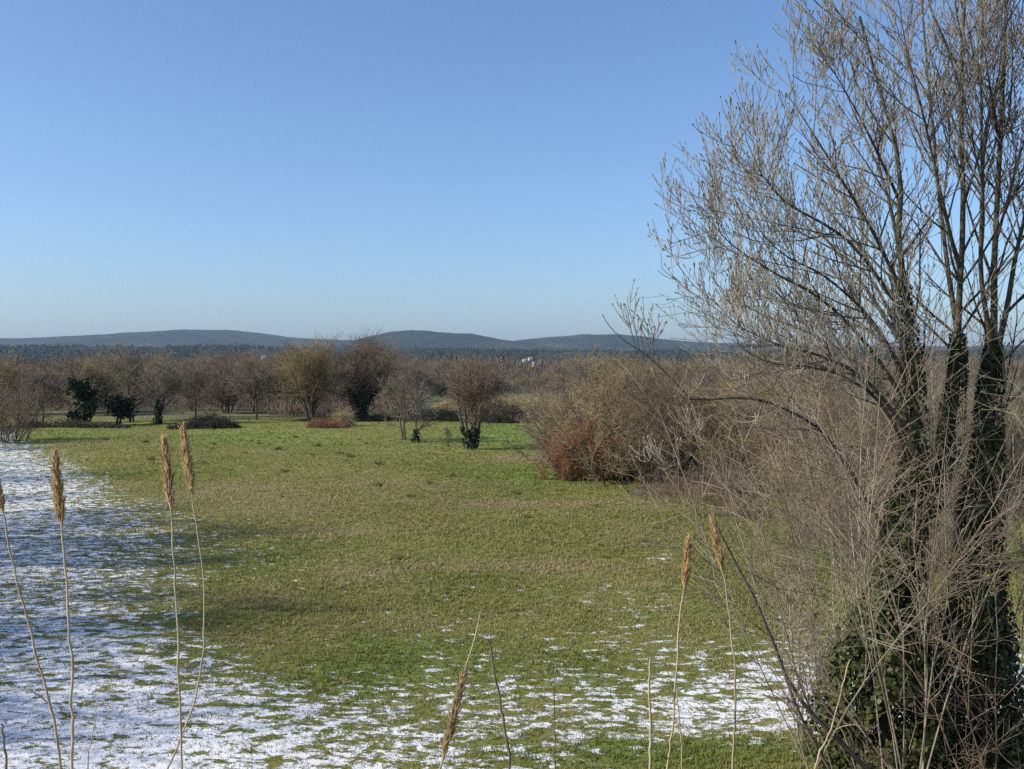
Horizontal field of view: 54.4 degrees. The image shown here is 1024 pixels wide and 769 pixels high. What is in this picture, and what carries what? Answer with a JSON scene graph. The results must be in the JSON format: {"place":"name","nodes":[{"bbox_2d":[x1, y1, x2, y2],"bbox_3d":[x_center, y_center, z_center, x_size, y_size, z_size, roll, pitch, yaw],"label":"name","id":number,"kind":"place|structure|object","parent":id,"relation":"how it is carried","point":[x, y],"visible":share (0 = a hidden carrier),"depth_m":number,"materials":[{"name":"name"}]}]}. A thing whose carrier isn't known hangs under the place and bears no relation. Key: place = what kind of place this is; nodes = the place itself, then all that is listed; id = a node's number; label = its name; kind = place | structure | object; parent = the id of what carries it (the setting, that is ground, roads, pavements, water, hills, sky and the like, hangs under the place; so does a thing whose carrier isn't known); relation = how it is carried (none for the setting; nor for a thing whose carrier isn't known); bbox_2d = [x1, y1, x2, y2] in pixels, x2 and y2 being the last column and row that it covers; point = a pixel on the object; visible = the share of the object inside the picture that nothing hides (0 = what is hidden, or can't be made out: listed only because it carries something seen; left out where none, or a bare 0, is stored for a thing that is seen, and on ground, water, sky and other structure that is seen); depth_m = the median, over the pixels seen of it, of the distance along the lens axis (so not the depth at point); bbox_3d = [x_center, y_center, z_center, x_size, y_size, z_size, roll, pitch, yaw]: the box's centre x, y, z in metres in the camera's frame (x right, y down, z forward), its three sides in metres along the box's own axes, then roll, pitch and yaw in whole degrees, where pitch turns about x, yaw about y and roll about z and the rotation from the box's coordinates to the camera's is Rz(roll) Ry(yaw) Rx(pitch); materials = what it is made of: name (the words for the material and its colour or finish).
{"place":"outdoors","nodes":[
{"label":"outdoors","id":0,"kind":"place"},
{"bbox_2d":[0,329,351,348],"bbox_3d":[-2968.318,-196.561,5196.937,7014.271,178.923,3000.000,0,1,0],"label":"hills","id":1,"kind":"structure","parent":0,"point":[182,337],"depth_m":4639.09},
{"bbox_2d":[321,330,570,349],"bbox_3d":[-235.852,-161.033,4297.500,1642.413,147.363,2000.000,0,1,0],"label":"hills","id":2,"kind":"structure","parent":0,"point":[408,339],"depth_m":3934.24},
{"bbox_2d":[0,367,1023,768],"bbox_3d":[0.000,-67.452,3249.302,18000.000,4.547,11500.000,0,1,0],"label":"ground","id":3,"kind":"structure","parent":0,"point":[120,701],"depth_m":21.90,"materials":[{"name":"green plant"}]},
{"bbox_2d":[1,724,45,768],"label":"reed","id":4,"kind":"object","parent":3,"relation":"on","point":[5,753],"visible":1,"depth_m":5.64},
{"bbox_2d":[0,344,47,415],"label":"bare tree","id":5,"kind":"object","parent":3,"relation":"on","point":[6,381],"visible":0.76,"depth_m":114.17,"materials":[{"name":"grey plant"}]},
{"bbox_2d":[0,481,61,768],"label":"reed","id":6,"kind":"object","parent":3,"relation":"on","point":[2,508],"visible":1,"depth_m":5.83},
{"bbox_2d":[5,364,62,410],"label":"bare tree","id":7,"kind":"object","parent":3,"relation":"on","point":[44,370],"visible":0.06,"depth_m":124.46,"materials":[{"name":"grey plant"}]},
{"bbox_2d":[0,362,74,442],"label":"bare bush","id":8,"kind":"object","parent":3,"relation":"on","point":[19,418],"visible":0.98,"depth_m":75.93,"materials":[{"name":"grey plant"}]},
{"bbox_2d":[8,359,68,421],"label":"bare tree","id":9,"kind":"object","parent":3,"relation":"on","point":[31,375],"visible":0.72,"depth_m":99.62,"materials":[{"name":"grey plant"}]},
{"bbox_2d":[11,447,74,768],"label":"reed","id":10,"kind":"object","parent":3,"relation":"on","point":[59,497],"visible":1,"depth_m":5.62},
{"bbox_2d":[8,414,133,428],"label":"bramble","id":11,"kind":"object","parent":3,"relation":"on","point":[74,424],"visible":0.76,"depth_m":91.93,"materials":[{"name":"plant"}]},
{"bbox_2d":[44,350,115,413],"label":"bare tree","id":12,"kind":"object","parent":3,"relation":"on","point":[67,362],"visible":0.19,"depth_m":117.52,"materials":[{"name":"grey plant"}]},
{"bbox_2d":[65,372,101,423],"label":"evergreen tree","id":13,"kind":"object","parent":3,"relation":"on","point":[84,397],"visible":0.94,"depth_m":95.03,"materials":[{"name":"green plant"}]},
{"bbox_2d":[50,360,122,411],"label":"bare tree","id":14,"kind":"object","parent":3,"relation":"on","point":[70,374],"visible":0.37,"depth_m":112.06,"materials":[{"name":"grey plant"}]},
{"bbox_2d":[61,354,121,415],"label":"bare tree","id":15,"kind":"object","parent":3,"relation":"on","point":[103,390],"visible":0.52,"depth_m":112.74,"materials":[{"name":"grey plant"}]},
{"bbox_2d":[49,350,138,413],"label":"bare tree","id":16,"kind":"object","parent":3,"relation":"on","point":[106,373],"visible":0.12,"depth_m":119.74,"materials":[{"name":"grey plant"}]},
{"bbox_2d":[82,346,141,394],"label":"bare tree","id":17,"kind":"object","parent":3,"relation":"on","point":[115,364],"visible":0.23,"depth_m":144.75,"materials":[{"name":"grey plant"}]},
{"bbox_2d":[100,391,138,424],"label":"evergreen tree","id":18,"kind":"object","parent":3,"relation":"on","point":[119,407],"visible":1,"depth_m":96.79,"materials":[{"name":"green plant"}]},
{"bbox_2d":[90,333,182,421],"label":"bare tree","id":19,"kind":"object","parent":3,"relation":"on","point":[126,367],"visible":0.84,"depth_m":101.21,"materials":[{"name":"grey plant"}]},
{"bbox_2d":[120,350,183,398],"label":"bare tree","id":20,"kind":"object","parent":3,"relation":"on","point":[152,365],"visible":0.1,"depth_m":148.20,"materials":[{"name":"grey plant"}]},
{"bbox_2d":[126,433,182,768],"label":"reed","id":21,"kind":"object","parent":3,"relation":"on","point":[168,486],"visible":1,"depth_m":6.22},
{"bbox_2d":[137,357,180,388],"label":"bare tree","id":22,"kind":"object","parent":3,"relation":"on","point":[162,369],"visible":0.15,"depth_m":141.84,"materials":[{"name":"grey plant"}]},
{"bbox_2d":[131,350,194,423],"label":"bare tree","id":23,"kind":"object","parent":3,"relation":"on","point":[170,389],"visible":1,"depth_m":96.53,"materials":[{"name":"brown plant"}]},
{"bbox_2d":[165,353,222,410],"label":"bare tree","id":24,"kind":"object","parent":3,"relation":"on","point":[186,366],"visible":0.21,"depth_m":124.42,"materials":[{"name":"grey plant"}]},
{"bbox_2d":[166,422,225,768],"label":"reed","id":25,"kind":"object","parent":3,"relation":"on","point":[188,468],"visible":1,"depth_m":6.52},
{"bbox_2d":[168,357,227,415],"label":"bare tree","id":26,"kind":"object","parent":3,"relation":"on","point":[194,376],"visible":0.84,"depth_m":108.44,"materials":[{"name":"brown plant"}]},
{"bbox_2d":[178,351,219,399],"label":"bare tree","id":27,"kind":"object","parent":3,"relation":"on","point":[203,363],"visible":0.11,"depth_m":142.37,"materials":[{"name":"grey plant"}]},
{"bbox_2d":[165,406,241,429],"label":"bramble","id":28,"kind":"object","parent":3,"relation":"on","point":[203,421],"visible":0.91,"depth_m":91.58,"materials":[{"name":"plant"}]},
{"bbox_2d":[183,360,246,412],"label":"bare tree","id":29,"kind":"object","parent":3,"relation":"on","point":[216,392],"visible":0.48,"depth_m":117.21,"materials":[{"name":"brown plant"}]},
{"bbox_2d":[193,354,265,412],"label":"bare tree","id":30,"kind":"object","parent":3,"relation":"on","point":[225,402],"visible":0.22,"depth_m":119.56,"materials":[{"name":"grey plant"}]},
{"bbox_2d":[203,345,273,395],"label":"bare tree","id":31,"kind":"object","parent":3,"relation":"on","point":[235,356],"visible":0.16,"depth_m":147.20,"materials":[{"name":"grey plant"}]},
{"bbox_2d":[212,355,285,413],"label":"bare tree","id":32,"kind":"object","parent":3,"relation":"on","point":[250,397],"visible":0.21,"depth_m":117.16,"materials":[{"name":"brown plant"}]},
{"bbox_2d":[218,349,281,419],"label":"bare tree","id":33,"kind":"object","parent":3,"relation":"on","point":[250,385],"visible":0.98,"depth_m":101.78,"materials":[{"name":"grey plant"}]},
{"bbox_2d":[262,359,331,410],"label":"bare tree","id":34,"kind":"object","parent":3,"relation":"on","point":[286,393],"visible":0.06,"depth_m":121.11,"materials":[{"name":"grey plant"}]},
{"bbox_2d":[258,338,338,408],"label":"bare tree","id":35,"kind":"object","parent":3,"relation":"on","point":[278,383],"visible":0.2,"depth_m":120.15,"materials":[{"name":"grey plant"}]},
{"bbox_2d":[253,332,359,421],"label":"willow tree","id":36,"kind":"object","parent":3,"relation":"on","point":[305,371],"visible":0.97,"depth_m":100.57,"materials":[{"name":"brown plant"}]},
{"bbox_2d":[306,412,349,427],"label":"bramble","id":37,"kind":"object","parent":3,"relation":"on","point":[319,423],"visible":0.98,"depth_m":90.70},
{"bbox_2d":[326,405,358,425],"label":"dry shrub","id":38,"kind":"object","parent":3,"relation":"on","point":[348,418],"visible":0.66,"depth_m":93.13,"materials":[{"name":"beige plant"}]},
{"bbox_2d":[290,324,406,420],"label":"ivy tree","id":39,"kind":"object","parent":3,"relation":"on","point":[367,379],"visible":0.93,"depth_m":101.97,"materials":[{"name":"brown plant"}]},
{"bbox_2d":[294,409,411,421],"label":"bramble","id":40,"kind":"object","parent":3,"relation":"on","point":[376,417],"visible":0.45,"depth_m":101.92,"materials":[{"name":"plant"}]},
{"bbox_2d":[339,370,381,407],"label":"evergreen bush","id":41,"kind":"object","parent":3,"relation":"on","point":[372,393],"visible":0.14,"depth_m":104.99,"materials":[{"name":"green plant"}]},
{"bbox_2d":[368,341,435,413],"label":"bare tree","id":42,"kind":"object","parent":3,"relation":"on","point":[385,356],"visible":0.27,"depth_m":117.85,"materials":[{"name":"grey plant"}]},
{"bbox_2d":[373,370,431,439],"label":"bare tree","id":43,"kind":"object","parent":3,"relation":"on","point":[397,402],"visible":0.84,"depth_m":76.69,"materials":[{"name":"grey plant"}]},
{"bbox_2d":[382,357,453,410],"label":"bare tree","id":44,"kind":"object","parent":3,"relation":"on","point":[411,372],"visible":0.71,"depth_m":111.99,"materials":[{"name":"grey plant"}]},
{"bbox_2d":[2,377,835,417],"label":"undergrowth","id":45,"kind":"object","parent":3,"relation":"on","point":[289,409],"visible":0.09,"depth_m":121.70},
{"bbox_2d":[401,377,444,442],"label":"bare tree","id":46,"kind":"object","parent":3,"relation":"on","point":[416,437],"visible":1,"depth_m":74.91,"materials":[{"name":"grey plant"}]},
{"bbox_2d":[415,361,444,393],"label":"bare tree","id":47,"kind":"object","parent":3,"relation":"on","point":[426,365],"visible":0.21,"depth_m":186.20,"materials":[{"name":"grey plant"}]},
{"bbox_2d":[405,407,459,421],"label":"bramble hedge","id":48,"kind":"object","parent":3,"relation":"on","point":[448,415],"visible":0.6,"depth_m":101.83,"materials":[{"name":"plant"}]},
{"bbox_2d":[418,356,453,389],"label":"bare tree","id":49,"kind":"object","parent":3,"relation":"on","point":[446,366],"visible":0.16,"depth_m":191.88,"materials":[{"name":"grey plant"}]},
{"bbox_2d":[422,364,453,396],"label":"bare tree","id":50,"kind":"object","parent":3,"relation":"on","point":[434,371],"visible":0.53,"depth_m":175.14,"materials":[{"name":"grey plant"}]},
{"bbox_2d":[414,611,480,768],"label":"dry stalk","id":51,"kind":"object","parent":3,"relation":"on","point":[452,719],"visible":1,"depth_m":6.44,"materials":[{"name":"brown plant"}]},
{"bbox_2d":[435,351,523,448],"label":"bare tree","id":52,"kind":"object","parent":3,"relation":"on","point":[472,392],"visible":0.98,"depth_m":69.21,"materials":[{"name":"brown plant"}]},
{"bbox_2d":[435,355,524,410],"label":"bare tree","id":53,"kind":"object","parent":3,"relation":"on","point":[481,371],"visible":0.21,"depth_m":122.92,"materials":[{"name":"brown plant"}]},
{"bbox_2d":[429,391,561,409],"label":"reed bed","id":54,"kind":"object","parent":3,"relation":"on","point":[520,402],"visible":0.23,"depth_m":131.92,"materials":[{"name":"beige plant"}]},
{"bbox_2d":[487,639,535,768],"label":"dry stalk","id":55,"kind":"object","parent":3,"relation":"on","point":[504,728],"visible":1,"depth_m":6.44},
{"bbox_2d":[0,417,1023,768],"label":"grass","id":56,"kind":"structure","parent":3,"relation":"on","point":[446,581],"depth_m":26.94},
{"bbox_2d":[0,351,1023,385],"bbox_3d":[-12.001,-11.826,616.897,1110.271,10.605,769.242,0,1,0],"label":"bare wood","id":57,"kind":"object","parent":3,"relation":"on","point":[538,369],"visible":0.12,"depth_m":268.07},
{"bbox_2d":[482,389,555,423],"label":"bramble hedge","id":58,"kind":"object","parent":3,"relation":"on","point":[507,418],"visible":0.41,"depth_m":100.94,"materials":[{"name":"plant"}]},
{"bbox_2d":[510,373,532,391],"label":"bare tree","id":59,"kind":"object","parent":3,"relation":"on","point":[521,380],"visible":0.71,"depth_m":204.46,"materials":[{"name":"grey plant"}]},
{"bbox_2d":[553,686,555,768],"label":"dry stalk","id":60,"kind":"object","parent":3,"relation":"on","point":[554,729],"visible":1,"depth_m":6.85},
{"bbox_2d":[544,361,580,397],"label":"bare tree","id":61,"kind":"object","parent":3,"relation":"on","point":[558,371],"visible":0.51,"depth_m":156.60,"materials":[{"name":"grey plant"}]},
{"bbox_2d":[542,348,592,375],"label":"bare tree","id":62,"kind":"object","parent":3,"relation":"on","point":[563,363],"visible":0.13,"depth_m":183.04,"materials":[{"name":"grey plant"}]},
{"bbox_2d":[513,372,631,465],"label":"bare bush","id":63,"kind":"object","parent":3,"relation":"on","point":[538,438],"visible":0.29,"depth_m":56.54,"materials":[{"name":"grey plant"}]},
{"bbox_2d":[562,354,591,380],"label":"bare tree","id":64,"kind":"object","parent":3,"relation":"on","point":[575,364],"visible":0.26,"depth_m":178.83,"materials":[{"name":"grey plant"}]},
{"bbox_2d":[502,351,662,460],"bbox_3d":[4.665,1.630,60.883,9.805,7.617,10.716,-1,1,-32],"label":"bare bush","id":65,"kind":"object","parent":3,"relation":"on","point":[541,393],"visible":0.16,"depth_m":60.74,"materials":[{"name":"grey plant"}]},
{"bbox_2d":[567,359,615,395],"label":"bare tree","id":66,"kind":"object","parent":3,"relation":"on","point":[583,377],"visible":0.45,"depth_m":123.45,"materials":[{"name":"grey plant"}]},
{"bbox_2d":[532,417,654,482],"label":"red bush","id":67,"kind":"object","parent":3,"relation":"on","point":[564,456],"visible":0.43,"depth_m":50.46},
{"bbox_2d":[517,337,708,488],"bbox_3d":[4.214,1.456,51.105,13.200,8.011,11.900,-1,2,-44],"label":"willow bush","id":68,"kind":"object","parent":3,"relation":"on","point":[608,390],"visible":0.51,"depth_m":50.86,"materials":[{"name":"brown plant"}]},
{"bbox_2d":[599,349,654,397],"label":"bare tree","id":69,"kind":"object","parent":3,"relation":"on","point":[636,358],"visible":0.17,"depth_m":140.48,"materials":[{"name":"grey plant"}]},
{"bbox_2d":[546,349,733,486],"bbox_3d":[7.864,1.862,48.184,10.215,7.280,9.734,-1,1,-23],"label":"bare bush","id":70,"kind":"object","parent":3,"relation":"on","point":[655,390],"visible":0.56,"depth_m":47.37,"materials":[{"name":"brown plant"}]},
{"bbox_2d":[614,359,666,411],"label":"bare tree","id":71,"kind":"object","parent":3,"relation":"on","point":[634,380],"visible":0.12,"depth_m":114.85,"materials":[{"name":"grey plant"}]},
{"bbox_2d":[596,349,734,474],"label":"bare bush","id":72,"kind":"object","parent":3,"relation":"on","point":[663,366],"visible":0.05,"depth_m":53.34,"materials":[{"name":"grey plant"}]},
{"bbox_2d":[651,359,683,385],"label":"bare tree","id":73,"kind":"object","parent":3,"relation":"on","point":[665,370],"visible":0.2,"depth_m":162.76,"materials":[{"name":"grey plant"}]},
{"bbox_2d":[639,534,700,768],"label":"reed","id":74,"kind":"object","parent":3,"relation":"on","point":[686,568],"visible":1,"depth_m":6.63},
{"bbox_2d":[648,657,697,768],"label":"reed","id":75,"kind":"object","parent":3,"relation":"on","point":[650,732],"visible":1,"depth_m":6.44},
{"bbox_2d":[676,688,682,768],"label":"dry stalk","id":76,"kind":"object","parent":3,"relation":"on","point":[680,731],"visible":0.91,"depth_m":6.85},
{"bbox_2d":[629,469,756,498],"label":"bramble","id":77,"kind":"object","parent":3,"relation":"on","point":[646,491],"visible":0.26,"depth_m":44.88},
{"bbox_2d":[603,349,793,487],"bbox_3d":[9.449,1.695,48.875,10.139,7.285,10.069,1,1,26],"label":"willow bush","id":78,"kind":"object","parent":3,"relation":"on","point":[719,405],"visible":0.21,"depth_m":47.23,"materials":[{"name":"brown plant"}]},
{"bbox_2d":[637,463,764,502],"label":"scrub bush","id":79,"kind":"object","parent":3,"relation":"on","point":[675,492],"visible":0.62,"depth_m":42.53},
{"bbox_2d":[681,359,743,395],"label":"bare tree","id":80,"kind":"object","parent":3,"relation":"on","point":[707,371],"visible":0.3,"depth_m":120.92,"materials":[{"name":"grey plant"}]},
{"bbox_2d":[702,513,736,768],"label":"reed","id":81,"kind":"object","parent":3,"relation":"on","point":[717,544],"visible":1,"depth_m":6.62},
{"bbox_2d":[670,446,783,517],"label":"scrub bush","id":82,"kind":"object","parent":3,"relation":"on","point":[720,501],"visible":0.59,"depth_m":38.43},
{"bbox_2d":[618,360,856,491],"bbox_3d":[9.967,2.021,47.182,10.730,6.899,11.848,0,1,0],"label":"bare bush","id":83,"kind":"object","parent":3,"relation":"on","point":[704,414],"visible":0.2,"depth_m":45.28,"materials":[{"name":"brown plant"}]},
{"bbox_2d":[670,438,869,768],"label":"bare sapling","id":84,"kind":"object","parent":3,"relation":"on","point":[840,741],"visible":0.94,"depth_m":11.06,"materials":[{"name":"brown plant"}]},
{"bbox_2d":[675,350,889,499],"bbox_3d":[12.448,1.635,44.978,9.539,7.201,11.742,-1,2,-33],"label":"willow bush","id":85,"kind":"object","parent":3,"relation":"on","point":[739,437],"visible":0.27,"depth_m":43.70,"materials":[{"name":"brown plant"}]},
{"bbox_2d":[710,501,854,525],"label":"bramble","id":86,"kind":"object","parent":3,"relation":"on","point":[747,513],"visible":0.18,"depth_m":38.17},
{"bbox_2d":[715,433,871,545],"bbox_3d":[9.713,3.446,33.504,4.967,3.922,4.658,1,2,42],"label":"scrub bush","id":87,"kind":"object","parent":3,"relation":"on","point":[781,523],"visible":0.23,"depth_m":33.49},
{"bbox_2d":[571,264,1023,768],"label":"pale shrub","id":88,"kind":"object","parent":3,"relation":"on","point":[867,554],"visible":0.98,"depth_m":11.48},
{"bbox_2d":[578,229,1023,754],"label":"pale shrub","id":89,"kind":"object","parent":3,"relation":"on","point":[802,527],"visible":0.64,"depth_m":14.38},
{"bbox_2d":[765,511,855,768],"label":"bare sapling","id":90,"kind":"object","parent":3,"relation":"on","point":[814,639],"visible":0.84,"depth_m":12.06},
{"bbox_2d":[602,0,1023,768],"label":"ash tree","id":91,"kind":"object","parent":3,"relation":"on","point":[846,652],"visible":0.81,"depth_m":13.83,"materials":[{"name":"brown plant"}]},
{"bbox_2d":[810,660,878,768],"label":"reed","id":92,"kind":"object","parent":3,"relation":"on","point":[823,745],"visible":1,"depth_m":7.55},
{"bbox_2d":[719,356,1018,508],"bbox_3d":[14.264,1.948,40.846,11.155,6.693,10.998,0,1,0],"label":"bare bush","id":93,"kind":"object","parent":3,"relation":"on","point":[872,427],"visible":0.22,"depth_m":40.20,"materials":[{"name":"brown plant"}]},
{"bbox_2d":[718,271,1023,745],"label":"pale shrub","id":94,"kind":"object","parent":3,"relation":"on","point":[955,525],"visible":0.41,"depth_m":15.16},
{"bbox_2d":[798,454,952,561],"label":"scrub bush","id":95,"kind":"object","parent":3,"relation":"on","point":[856,511],"visible":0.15,"depth_m":30.55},
{"bbox_2d":[788,624,992,768],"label":"brown shrub","id":96,"kind":"object","parent":3,"relation":"on","point":[892,766],"visible":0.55,"depth_m":13.65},
{"bbox_2d":[816,441,1023,768],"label":"bare sapling","id":97,"kind":"object","parent":3,"relation":"on","point":[872,671],"visible":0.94,"depth_m":11.03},
{"bbox_2d":[849,351,1023,522],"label":"bare bush","id":98,"kind":"object","parent":3,"relation":"on","point":[1016,438],"visible":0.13,"depth_m":39.45,"materials":[{"name":"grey plant"}]},
{"bbox_2d":[856,453,1023,573],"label":"scrub bush","id":99,"kind":"object","parent":3,"relation":"on","point":[936,506],"visible":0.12,"depth_m":28.93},
{"bbox_2d":[862,497,1023,768],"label":"brown shrub","id":100,"kind":"object","parent":3,"relation":"on","point":[968,709],"visible":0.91,"depth_m":11.78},
{"bbox_2d":[886,0,1023,768],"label":"ash tree","id":101,"kind":"object","parent":3,"relation":"on","point":[985,663],"visible":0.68,"depth_m":14.38,"materials":[{"name":"brown plant"}]},
{"bbox_2d":[933,364,1023,511],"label":"bare bush","id":102,"kind":"object","parent":3,"relation":"on","point":[1005,431],"visible":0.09,"depth_m":40.47,"materials":[{"name":"grey plant"}]},
{"bbox_2d":[0,346,1023,366],"bbox_3d":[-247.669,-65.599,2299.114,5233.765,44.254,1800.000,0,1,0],"label":"wooded rise","id":103,"kind":"structure","parent":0,"point":[413,351],"depth_m":1941.46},
{"bbox_2d":[0,343,1023,365],"bbox_3d":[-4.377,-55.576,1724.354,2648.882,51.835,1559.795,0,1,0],"label":"distant conifer forest","id":104,"kind":"object","parent":103,"relation":"on","point":[195,348],"visible":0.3,"depth_m":1842.12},
{"bbox_2d":[0,0,1023,345],"label":"sky","id":105,"kind":"structure","parent":0,"point":[287,168],"materials":[{"name":"blue"}]},
{"bbox_2d":[516,334,1023,352],"bbox_3d":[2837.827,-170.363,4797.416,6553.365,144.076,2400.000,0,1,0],"label":"hills","id":106,"kind":"structure","parent":0,"point":[604,342],"depth_m":4340.11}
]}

